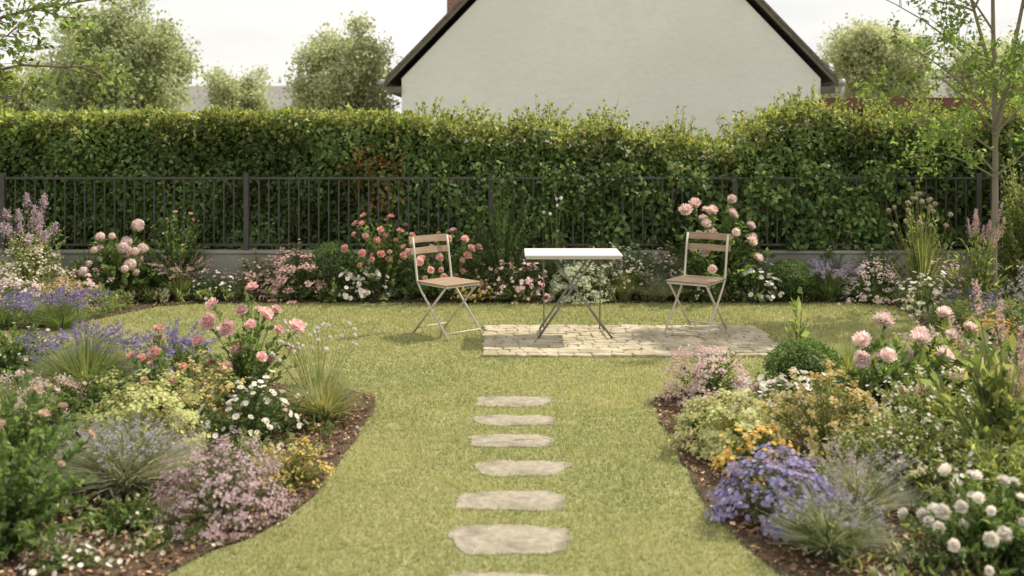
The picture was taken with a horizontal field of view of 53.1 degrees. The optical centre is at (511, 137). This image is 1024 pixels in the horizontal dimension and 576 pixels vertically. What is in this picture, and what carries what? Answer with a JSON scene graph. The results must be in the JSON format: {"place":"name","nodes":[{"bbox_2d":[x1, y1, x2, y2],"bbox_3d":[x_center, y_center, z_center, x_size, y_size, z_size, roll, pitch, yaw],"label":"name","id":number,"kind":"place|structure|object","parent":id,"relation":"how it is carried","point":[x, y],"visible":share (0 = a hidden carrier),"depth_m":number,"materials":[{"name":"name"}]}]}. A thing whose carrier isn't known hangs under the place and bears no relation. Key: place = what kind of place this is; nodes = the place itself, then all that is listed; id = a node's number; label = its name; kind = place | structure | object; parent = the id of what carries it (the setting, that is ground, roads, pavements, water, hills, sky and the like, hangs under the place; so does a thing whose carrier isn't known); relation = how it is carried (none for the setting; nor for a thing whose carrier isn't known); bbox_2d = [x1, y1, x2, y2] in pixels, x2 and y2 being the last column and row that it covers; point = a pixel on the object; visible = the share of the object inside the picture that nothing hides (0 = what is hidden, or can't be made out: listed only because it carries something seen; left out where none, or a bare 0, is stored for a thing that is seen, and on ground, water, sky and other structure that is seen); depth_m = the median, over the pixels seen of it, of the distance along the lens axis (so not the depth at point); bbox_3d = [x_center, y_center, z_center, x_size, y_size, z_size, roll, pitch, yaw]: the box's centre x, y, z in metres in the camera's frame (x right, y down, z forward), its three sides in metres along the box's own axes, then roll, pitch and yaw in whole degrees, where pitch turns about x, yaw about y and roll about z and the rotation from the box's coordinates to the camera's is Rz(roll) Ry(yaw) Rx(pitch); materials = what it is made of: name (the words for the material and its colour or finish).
{"place":"outdoors","nodes":[
{"label":"outdoors","id":0,"kind":"place"},
{"bbox_2d":[174,86,300,113],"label":"house","id":1,"kind":"structure","parent":0,"point":[200,101],"depth_m":40.71,"materials":[{"name":"paint"}]},
{"bbox_2d":[0,300,1014,575],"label":"ground","id":2,"kind":"structure","parent":0,"point":[693,516],"depth_m":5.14,"materials":[{"name":"plant"}]},
{"bbox_2d":[0,53,66,126],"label":"tree","id":3,"kind":"object","parent":2,"relation":"on","point":[21,106],"visible":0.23,"depth_m":26.32,"materials":[{"name":"green plant"}]},
{"bbox_2d":[0,0,137,115],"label":"tree","id":4,"kind":"object","parent":2,"relation":"on","point":[56,6],"visible":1,"depth_m":7.96,"materials":[{"name":"green plant"}]},
{"bbox_2d":[27,0,206,127],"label":"tree","id":5,"kind":"object","parent":2,"relation":"on","point":[156,60],"visible":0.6,"depth_m":24.06,"materials":[{"name":"green plant"}]},
{"bbox_2d":[191,62,278,124],"bbox_3d":[-7.945,-0.273,30.070,2.773,3.917,2.682,0,0,0],"label":"tree","id":6,"kind":"object","parent":2,"relation":"on","point":[232,92],"visible":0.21,"depth_m":29.60,"materials":[{"name":"green plant"}]},
{"bbox_2d":[270,10,402,125],"bbox_3d":[-3.968,-0.649,24.485,3.628,4.671,3.447,0,0,0],"label":"tree","id":7,"kind":"object","parent":2,"relation":"on","point":[341,73],"visible":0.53,"depth_m":24.00,"materials":[{"name":"green plant"}]},
{"bbox_2d":[408,234,482,340],"bbox_3d":[-0.567,1.263,8.744,0.410,0.823,0.558,0,0,-42],"label":"folding chair","id":8,"kind":"object","parent":2,"relation":"on","point":[445,283],"visible":1,"depth_m":8.77,"materials":[{"name":"brown wood"}]},
{"bbox_2d":[0,249,1009,293],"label":"garden wall","id":9,"kind":"structure","parent":2,"relation":"on","point":[228,260],"depth_m":10.90,"materials":[{"name":"concrete"}]},
{"bbox_2d":[0,173,1023,249],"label":"metal fence","id":10,"kind":"object","parent":9,"relation":"on","point":[246,244],"visible":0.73,"depth_m":10.96,"materials":[{"name":"metal"}]},
{"bbox_2d":[446,524,572,555],"bbox_3d":[-0.009,1.690,4.275,0.537,0.040,0.328,0,0,0],"label":"stepping stone","id":11,"kind":"object","parent":2,"relation":"on","point":[519,539],"visible":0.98,"depth_m":4.27,"materials":[{"name":"beige stone"}]},
{"bbox_2d":[454,490,567,511],"bbox_3d":[-0.004,1.690,4.729,0.522,0.040,0.264,0,0,0],"label":"stepping stone","id":12,"kind":"object","parent":2,"relation":"on","point":[513,500],"visible":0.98,"depth_m":4.72,"materials":[{"name":"beige stone"}]},
{"bbox_2d":[467,434,555,447],"bbox_3d":[-0.003,1.690,5.664,0.501,0.039,0.247,0,0,0],"label":"stepping stone","id":13,"kind":"object","parent":2,"relation":"on","point":[515,441],"visible":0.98,"depth_m":5.65,"materials":[{"name":"beige stone"}]},
{"bbox_2d":[0,281,1023,575],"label":"ground cover","id":14,"kind":"object","parent":2,"relation":"on","point":[160,295],"visible":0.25,"depth_m":6.86,"materials":[{"name":"brown plant"}]},
{"bbox_2d":[0,78,1023,268],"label":"hedge","id":15,"kind":"object","parent":2,"relation":"on","point":[290,141],"visible":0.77,"depth_m":11.21,"materials":[{"name":"green plant"}]},
{"bbox_2d":[472,414,554,426],"bbox_3d":[0.009,1.690,6.067,0.502,0.040,0.236,0,0,0],"label":"stepping stone","id":16,"kind":"object","parent":2,"relation":"on","point":[499,419],"visible":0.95,"depth_m":6.06,"materials":[{"name":"beige stone"}]},
{"bbox_2d":[475,396,555,407],"bbox_3d":[0.021,1.690,6.500,0.523,0.040,0.269,0,0,0],"label":"stepping stone","id":17,"kind":"object","parent":2,"relation":"on","point":[512,401],"visible":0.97,"depth_m":6.50,"materials":[{"name":"beige stone"}]},
{"bbox_2d":[473,460,572,476],"bbox_3d":[0.057,1.690,5.187,0.514,0.040,0.250,0,0,0],"label":"stepping stone","id":18,"kind":"object","parent":2,"relation":"on","point":[504,468],"visible":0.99,"depth_m":5.19,"materials":[{"name":"beige stone"}]},
{"bbox_2d":[378,0,845,159],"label":"house","id":19,"kind":"structure","parent":2,"relation":"on","point":[707,62],"depth_m":22.00,"materials":[{"name":"paint"}]},
{"bbox_2d":[481,324,782,357],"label":"stone patio","id":20,"kind":"structure","parent":2,"relation":"on","point":[607,344],"depth_m":8.35,"materials":[{"name":"beige stone"}]},
{"bbox_2d":[524,248,622,338],"bbox_3d":[0.505,1.307,8.600,0.800,0.697,0.520,0,0,0],"label":"folding table","id":21,"kind":"object","parent":20,"relation":"on","point":[554,254],"visible":1,"depth_m":8.46,"materials":[{"name":"white paint"}]},
{"bbox_2d":[663,232,731,338],"bbox_3d":[1.583,1.244,8.727,0.410,0.823,0.558,0,0,33],"label":"folding chair","id":22,"kind":"object","parent":20,"relation":"on","point":[695,280],"visible":1,"depth_m":8.78,"materials":[{"name":"brown wood"}]},
{"bbox_2d":[814,11,946,98],"bbox_3d":[9.888,-0.833,28.099,4.020,5.030,3.906,0,0,0],"label":"tree","id":23,"kind":"object","parent":2,"relation":"on","point":[856,55],"visible":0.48,"depth_m":27.29,"materials":[{"name":"green plant"}]},
{"bbox_2d":[936,25,1023,130],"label":"tree","id":24,"kind":"object","parent":2,"relation":"on","point":[966,77],"visible":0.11,"depth_m":25.80,"materials":[{"name":"green plant"}]},
{"bbox_2d":[0,294,1023,348],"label":"flower bed soil","id":25,"kind":"structure","parent":0,"point":[170,301],"depth_m":10.42,"materials":[{"name":"brown soil"}]},
{"bbox_2d":[0,285,44,327],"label":"salvia","id":26,"kind":"object","parent":25,"relation":"on","point":[9,308],"visible":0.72,"depth_m":9.00,"materials":[{"name":"purple plant"}]},
{"bbox_2d":[0,192,78,292],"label":"lilac shrub","id":27,"kind":"object","parent":25,"relation":"on","point":[39,232],"visible":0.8,"depth_m":10.28,"materials":[{"name":"purple plant"}]},
{"bbox_2d":[0,234,79,298],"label":"cream flowers","id":28,"kind":"object","parent":25,"relation":"on","point":[40,272],"visible":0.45,"depth_m":9.89,"materials":[{"name":"beige plant"}]},
{"bbox_2d":[3,281,119,329],"bbox_3d":[-3.945,1.475,8.987,1.011,0.391,1.017,0,0,0],"label":"salvia","id":29,"kind":"object","parent":25,"relation":"on","point":[58,320],"visible":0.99,"depth_m":8.94,"materials":[{"name":"purple plant"}]},
{"bbox_2d":[65,219,160,300],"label":"hydrangea","id":30,"kind":"object","parent":25,"relation":"on","point":[127,272],"visible":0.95,"depth_m":10.39,"materials":[{"name":"pink plant"}]},
{"bbox_2d":[136,210,218,296],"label":"green shrub","id":31,"kind":"object","parent":25,"relation":"on","point":[183,251],"visible":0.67,"depth_m":10.65,"materials":[{"name":"green plant"}]},
{"bbox_2d":[148,249,222,300],"bbox_3d":[-3.388,1.409,10.553,0.803,0.521,0.777,0,0,0],"label":"salvia","id":32,"kind":"object","parent":25,"relation":"on","point":[184,285],"visible":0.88,"depth_m":10.50,"materials":[{"name":"green plant"}]},
{"bbox_2d":[192,268,242,300],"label":"white flowers","id":33,"kind":"object","parent":25,"relation":"on","point":[219,287],"visible":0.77,"depth_m":10.50,"materials":[{"name":"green plant"}]},
{"bbox_2d":[229,248,286,298],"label":"border shrub","id":34,"kind":"object","parent":25,"relation":"on","point":[255,273],"visible":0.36,"depth_m":10.65,"materials":[{"name":"green plant"}]},
{"bbox_2d":[250,248,326,303],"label":"pink flowers","id":35,"kind":"object","parent":25,"relation":"on","point":[280,282],"visible":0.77,"depth_m":10.42,"materials":[{"name":"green plant"}]},
{"bbox_2d":[274,239,319,296],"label":"border shrub","id":36,"kind":"object","parent":25,"relation":"on","point":[296,259],"visible":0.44,"depth_m":10.67,"materials":[{"name":"green plant"}]},
{"bbox_2d":[302,240,363,299],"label":"boxwood shrub","id":37,"kind":"object","parent":25,"relation":"on","point":[329,262],"visible":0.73,"depth_m":10.51,"materials":[{"name":"green plant"}]},
{"bbox_2d":[331,263,389,300],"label":"white flowers","id":38,"kind":"object","parent":25,"relation":"on","point":[359,289],"visible":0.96,"depth_m":10.43,"materials":[{"name":"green plant"}]},
{"bbox_2d":[339,212,432,299],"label":"rose bush","id":39,"kind":"object","parent":25,"relation":"on","point":[381,262],"visible":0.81,"depth_m":10.57,"materials":[{"name":"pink plant"}]},
{"bbox_2d":[400,227,487,298],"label":"rose bush","id":40,"kind":"object","parent":25,"relation":"on","point":[460,257],"visible":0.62,"depth_m":10.50,"materials":[{"name":"pink plant"}]},
{"bbox_2d":[455,177,551,299],"bbox_3d":[-0.101,1.046,10.742,1.087,1.287,1.006,0,0,0],"label":"green shrub","id":41,"kind":"object","parent":25,"relation":"on","point":[499,252],"visible":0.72,"depth_m":10.62,"materials":[{"name":"green plant"}]},
{"bbox_2d":[477,259,556,303],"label":"pink flowers","id":42,"kind":"object","parent":25,"relation":"on","point":[522,284],"visible":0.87,"depth_m":10.41,"materials":[{"name":"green plant"}]},
{"bbox_2d":[549,260,615,303],"bbox_3d":[0.698,1.460,10.450,0.728,0.421,0.732,0,0,0],"label":"sedum","id":43,"kind":"object","parent":25,"relation":"on","point":[582,284],"visible":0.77,"depth_m":10.35,"materials":[{"name":"green plant"}]},
{"bbox_2d":[565,234,648,299],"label":"cream flowers","id":44,"kind":"object","parent":25,"relation":"on","point":[609,275],"visible":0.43,"depth_m":10.63,"materials":[{"name":"green plant"}]},
{"bbox_2d":[595,259,652,300],"bbox_3d":[1.154,1.433,10.561,0.616,0.475,0.620,0,0,34],"label":"salvia","id":45,"kind":"object","parent":25,"relation":"on","point":[626,293],"visible":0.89,"depth_m":10.50,"materials":[{"name":"green plant"}]},
{"bbox_2d":[612,238,669,298],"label":"border shrub","id":46,"kind":"object","parent":25,"relation":"on","point":[640,269],"visible":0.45,"depth_m":10.70,"materials":[{"name":"green plant"}]},
{"bbox_2d":[628,266,686,300],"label":"lavender","id":47,"kind":"object","parent":25,"relation":"on","point":[653,286],"visible":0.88,"depth_m":10.45,"materials":[{"name":"green plant"}]},
{"bbox_2d":[663,194,776,303],"bbox_3d":[2.087,1.151,10.615,1.111,1.151,1.190,0,0,29],"label":"peony shrub","id":48,"kind":"object","parent":25,"relation":"on","point":[709,263],"visible":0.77,"depth_m":10.55,"materials":[{"name":"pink plant"}]},
{"bbox_2d":[719,263,783,300],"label":"white flowers","id":49,"kind":"object","parent":25,"relation":"on","point":[759,274],"visible":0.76,"depth_m":10.44,"materials":[{"name":"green plant"}]},
{"bbox_2d":[763,258,816,300],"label":"boxwood shrub","id":50,"kind":"object","parent":25,"relation":"on","point":[791,276],"visible":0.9,"depth_m":10.41,"materials":[{"name":"green plant"}]},
{"bbox_2d":[793,255,864,300],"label":"lavender","id":51,"kind":"object","parent":25,"relation":"on","point":[825,280],"visible":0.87,"depth_m":10.47,"materials":[{"name":"purple plant"}]},
{"bbox_2d":[840,257,905,303],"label":"pink flowers","id":52,"kind":"object","parent":25,"relation":"on","point":[873,284],"visible":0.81,"depth_m":10.38,"materials":[{"name":"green plant"}]},
{"bbox_2d":[854,242,907,295],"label":"green shrub","id":53,"kind":"object","parent":25,"relation":"on","point":[873,255],"visible":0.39,"depth_m":10.70,"materials":[{"name":"green plant"}]},
{"bbox_2d":[886,191,957,293],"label":"poppy seed heads","id":54,"kind":"object","parent":25,"relation":"on","point":[920,263],"visible":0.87,"depth_m":10.30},
{"bbox_2d":[892,270,951,312],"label":"white flowers","id":55,"kind":"object","parent":25,"relation":"on","point":[923,294],"visible":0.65,"depth_m":9.73,"materials":[{"name":"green plant"}]},
{"bbox_2d":[853,0,1023,302],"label":"tree","id":56,"kind":"object","parent":25,"relation":"on","point":[1014,75],"visible":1,"depth_m":9.84,"materials":[{"name":"green plant"}]},
{"bbox_2d":[923,295,995,331],"bbox_3d":[3.919,1.526,8.961,0.609,0.294,0.605,0,0,0],"label":"sedum","id":57,"kind":"object","parent":25,"relation":"on","point":[960,315],"visible":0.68,"depth_m":8.91,"materials":[{"name":"green plant"}]},
{"bbox_2d":[947,202,1013,301],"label":"tall perennial","id":58,"kind":"object","parent":25,"relation":"on","point":[980,271],"visible":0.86,"depth_m":9.78,"materials":[{"name":"green plant"}]},
{"bbox_2d":[970,148,1023,298],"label":"green shrub","id":59,"kind":"object","parent":25,"relation":"on","point":[1013,255],"visible":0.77,"depth_m":10.42,"materials":[{"name":"green plant"}]},
{"bbox_2d":[0,0,1023,113],"label":"sky","id":60,"kind":"structure","parent":0,"point":[235,33],"materials":[{"name":"white"}]},
{"bbox_2d":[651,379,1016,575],"bbox_3d":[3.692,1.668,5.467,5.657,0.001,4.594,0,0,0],"label":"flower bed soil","id":61,"kind":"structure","parent":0,"point":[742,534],"depth_m":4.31,"materials":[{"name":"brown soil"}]},
{"bbox_2d":[0,294,1021,575],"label":"bark mulch","id":62,"kind":"object","parent":61,"relation":"on","point":[306,490],"visible":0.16,"depth_m":4.40,"materials":[{"name":"brown wood"}]},
{"bbox_2d":[0,322,72,383],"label":"green shrub","id":63,"kind":"object","parent":62,"relation":"on","point":[16,348],"visible":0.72,"depth_m":7.07,"materials":[{"name":"green plant"}]},
{"bbox_2d":[0,382,92,491],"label":"rose bush","id":64,"kind":"object","parent":62,"relation":"on","point":[16,429],"visible":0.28,"depth_m":4.82,"materials":[{"name":"green plant"}]},
{"bbox_2d":[0,402,98,560],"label":"rose bush","id":65,"kind":"object","parent":62,"relation":"on","point":[24,512],"visible":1,"depth_m":4.13,"materials":[{"name":"green plant"}]},
{"bbox_2d":[0,364,107,431],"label":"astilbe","id":66,"kind":"object","parent":62,"relation":"on","point":[24,398],"visible":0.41,"depth_m":5.77,"materials":[{"name":"pink plant"}]},
{"bbox_2d":[16,530,122,575],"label":"white flowers","id":67,"kind":"object","parent":62,"relation":"on","point":[62,563],"visible":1,"depth_m":3.97,"materials":[{"name":"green plant"}]},
{"bbox_2d":[5,319,143,374],"bbox_3d":[-2.945,1.457,6.999,0.938,0.426,0.936,0,0,0],"label":"salvia","id":68,"kind":"object","parent":62,"relation":"on","point":[55,343],"visible":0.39,"depth_m":6.97,"materials":[{"name":"purple plant"}]},
{"bbox_2d":[4,323,158,412],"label":"ornamental grass","id":69,"kind":"object","parent":62,"relation":"on","point":[78,366],"depth_m":6.27,"materials":[{"name":"green plant"}]},
{"bbox_2d":[45,362,162,436],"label":"green shrub","id":70,"kind":"object","parent":62,"relation":"on","point":[84,403],"visible":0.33,"depth_m":5.88,"materials":[{"name":"green plant"}]},
{"bbox_2d":[43,406,216,498],"bbox_3d":[-1.817,1.498,4.829,0.865,0.344,0.873,0,0,0],"label":"lavender","id":71,"kind":"object","parent":62,"relation":"on","point":[125,460],"visible":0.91,"depth_m":4.75,"materials":[{"name":"green plant"}]},
{"bbox_2d":[78,487,182,538],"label":"green shrub","id":72,"kind":"object","parent":62,"relation":"on","point":[128,519],"visible":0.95,"depth_m":4.39,"materials":[{"name":"green plant"}]},
{"bbox_2d":[64,367,216,471],"bbox_3d":[-1.901,1.429,5.230,0.756,0.483,0.774,0,0,-24],"label":"sedum","id":73,"kind":"object","parent":62,"relation":"on","point":[188,414],"visible":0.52,"depth_m":5.25,"materials":[{"name":"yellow plant"}]},
{"bbox_2d":[106,513,220,555],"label":"white flowers","id":74,"kind":"object","parent":62,"relation":"on","point":[157,536],"visible":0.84,"depth_m":4.21,"materials":[{"name":"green plant"}]},
{"bbox_2d":[106,324,222,415],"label":"rose bush","id":75,"kind":"object","parent":62,"relation":"on","point":[155,352],"visible":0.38,"depth_m":6.14,"materials":[{"name":"green plant"}]},
{"bbox_2d":[110,323,218,388],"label":"blue flowers","id":76,"kind":"object","parent":62,"relation":"on","point":[172,354],"visible":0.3,"depth_m":6.91,"materials":[{"name":"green plant"}]},
{"bbox_2d":[122,318,221,371],"bbox_3d":[-2.357,1.462,7.099,0.686,0.417,0.672,0,0,0],"label":"salvia","id":77,"kind":"object","parent":62,"relation":"on","point":[174,340],"visible":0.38,"depth_m":7.11,"materials":[{"name":"purple plant"}]},
{"bbox_2d":[143,349,257,441],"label":"yellow flowers","id":78,"kind":"object","parent":62,"relation":"on","point":[212,399],"visible":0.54,"depth_m":5.83,"materials":[{"name":"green plant"}]},
{"bbox_2d":[146,425,302,544],"bbox_3d":[-1.273,1.472,4.462,0.665,0.402,0.699,0,0,0],"label":"heather","id":79,"kind":"object","parent":62,"relation":"on","point":[223,498],"visible":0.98,"depth_m":4.42,"materials":[{"name":"pink plant"}]},
{"bbox_2d":[208,429,285,477],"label":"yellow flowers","id":80,"kind":"object","parent":62,"relation":"on","point":[247,450],"visible":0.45,"depth_m":5.12,"materials":[{"name":"green plant"}]},
{"bbox_2d":[192,281,306,406],"bbox_3d":[-1.604,1.286,6.299,0.653,0.800,0.594,0,0,8],"label":"rose bush","id":81,"kind":"object","parent":62,"relation":"on","point":[252,363],"visible":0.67,"depth_m":6.28,"materials":[{"name":"pink plant"}]},
{"bbox_2d":[194,370,307,449],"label":"white flowers","id":82,"kind":"object","parent":62,"relation":"on","point":[249,412],"visible":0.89,"depth_m":5.54,"materials":[{"name":"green plant"}]},
{"bbox_2d":[253,433,334,492],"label":"yellow flowers","id":83,"kind":"object","parent":62,"relation":"on","point":[295,469],"visible":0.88,"depth_m":4.88,"materials":[{"name":"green plant"}]},
{"bbox_2d":[265,319,370,402],"bbox_3d":[-1.187,1.406,6.357,0.760,0.530,0.776,0,0,0],"label":"scabiosa","id":84,"kind":"object","parent":62,"relation":"on","point":[326,348],"visible":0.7,"depth_m":6.37,"materials":[{"name":"green plant"}]},
{"bbox_2d":[278,372,370,424],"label":"ornamental grass","id":85,"kind":"object","parent":62,"relation":"on","point":[328,401],"depth_m":5.97,"materials":[{"name":"green plant"}]},
{"bbox_2d":[650,340,760,409],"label":"heather","id":86,"kind":"object","parent":61,"relation":"on","point":[707,379],"visible":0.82,"depth_m":6.44,"materials":[{"name":"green plant"}]},
{"bbox_2d":[666,383,792,461],"bbox_3d":[1.152,1.493,5.457,0.658,0.362,0.638,0,0,0],"label":"sedum","id":87,"kind":"object","parent":61,"relation":"on","point":[745,417],"visible":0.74,"depth_m":5.38,"materials":[{"name":"yellow plant"}]},
{"bbox_2d":[709,424,805,482],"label":"yellow flowers","id":88,"kind":"object","parent":61,"relation":"on","point":[729,455],"visible":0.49,"depth_m":5.04,"materials":[{"name":"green plant"}]},
{"bbox_2d":[703,442,842,540],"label":"blue flowers","id":89,"kind":"object","parent":61,"relation":"on","point":[769,492],"visible":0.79,"depth_m":4.41,"materials":[{"name":"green plant"}]},
{"bbox_2d":[743,367,851,433],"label":"white flowers","id":90,"kind":"object","parent":61,"relation":"on","point":[763,385],"visible":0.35,"depth_m":5.95,"materials":[{"name":"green plant"}]},
{"bbox_2d":[762,337,843,395],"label":"boxwood shrub","id":91,"kind":"object","parent":61,"relation":"on","point":[799,356],"visible":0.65,"depth_m":6.51,"materials":[{"name":"green plant"}]},
{"bbox_2d":[757,355,892,476],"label":"yellow flowers","id":92,"kind":"object","parent":61,"relation":"on","point":[814,434],"visible":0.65,"depth_m":5.28,"materials":[{"name":"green plant"}]},
{"bbox_2d":[757,474,903,560],"bbox_3d":[1.272,1.540,4.099,0.588,0.261,0.592,0,0,0],"label":"lavender","id":93,"kind":"object","parent":61,"relation":"on","point":[828,527],"visible":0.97,"depth_m":4.06,"materials":[{"name":"green plant"}]},
{"bbox_2d":[791,439,926,521],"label":"ornamental grass","id":94,"kind":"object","parent":61,"relation":"on","point":[856,482],"depth_m":4.41,"materials":[{"name":"green plant"}]},
{"bbox_2d":[803,401,971,507],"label":"cream flowers","id":95,"kind":"object","parent":61,"relation":"on","point":[920,473],"visible":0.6,"depth_m":4.77,"materials":[{"name":"green plant"}]},
{"bbox_2d":[812,310,972,429],"bbox_3d":[2.202,1.366,5.939,0.940,0.707,0.805,0,0,45],"label":"peony shrub","id":96,"kind":"object","parent":61,"relation":"on","point":[867,360],"visible":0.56,"depth_m":5.86,"materials":[{"name":"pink plant"}]},
{"bbox_2d":[851,535,966,575],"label":"white flowers","id":97,"kind":"object","parent":61,"relation":"on","point":[933,561],"visible":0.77,"depth_m":3.98,"materials":[{"name":"green plant"}]},
{"bbox_2d":[853,364,982,464],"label":"cream flowers","id":98,"kind":"object","parent":61,"relation":"on","point":[922,413],"visible":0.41,"depth_m":5.37,"materials":[{"name":"green plant"}]},
{"bbox_2d":[891,305,1013,409],"bbox_3d":[2.759,1.382,6.300,0.852,0.661,0.853,0,0,0],"label":"peony shrub","id":99,"kind":"object","parent":61,"relation":"on","point":[945,340],"visible":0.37,"depth_m":6.24,"materials":[{"name":"green plant"}]},
{"bbox_2d":[896,463,1023,575],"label":"white daisy bush","id":100,"kind":"object","parent":61,"relation":"on","point":[982,522],"visible":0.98,"depth_m":3.93,"materials":[{"name":"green plant"}]},
{"bbox_2d":[914,429,1023,517],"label":"green shrub","id":101,"kind":"object","parent":61,"relation":"on","point":[984,453],"visible":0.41,"depth_m":4.47,"materials":[{"name":"green plant"}]},
{"bbox_2d":[919,279,1023,473],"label":"broad leaf plant","id":102,"kind":"object","parent":61,"relation":"on","point":[1002,401],"visible":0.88,"depth_m":4.94,"materials":[{"name":"green plant"}]},
{"bbox_2d":[793,97,997,139],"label":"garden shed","id":103,"kind":"structure","parent":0,"point":[948,102],"depth_m":17.80,"materials":[{"name":"green plant"}]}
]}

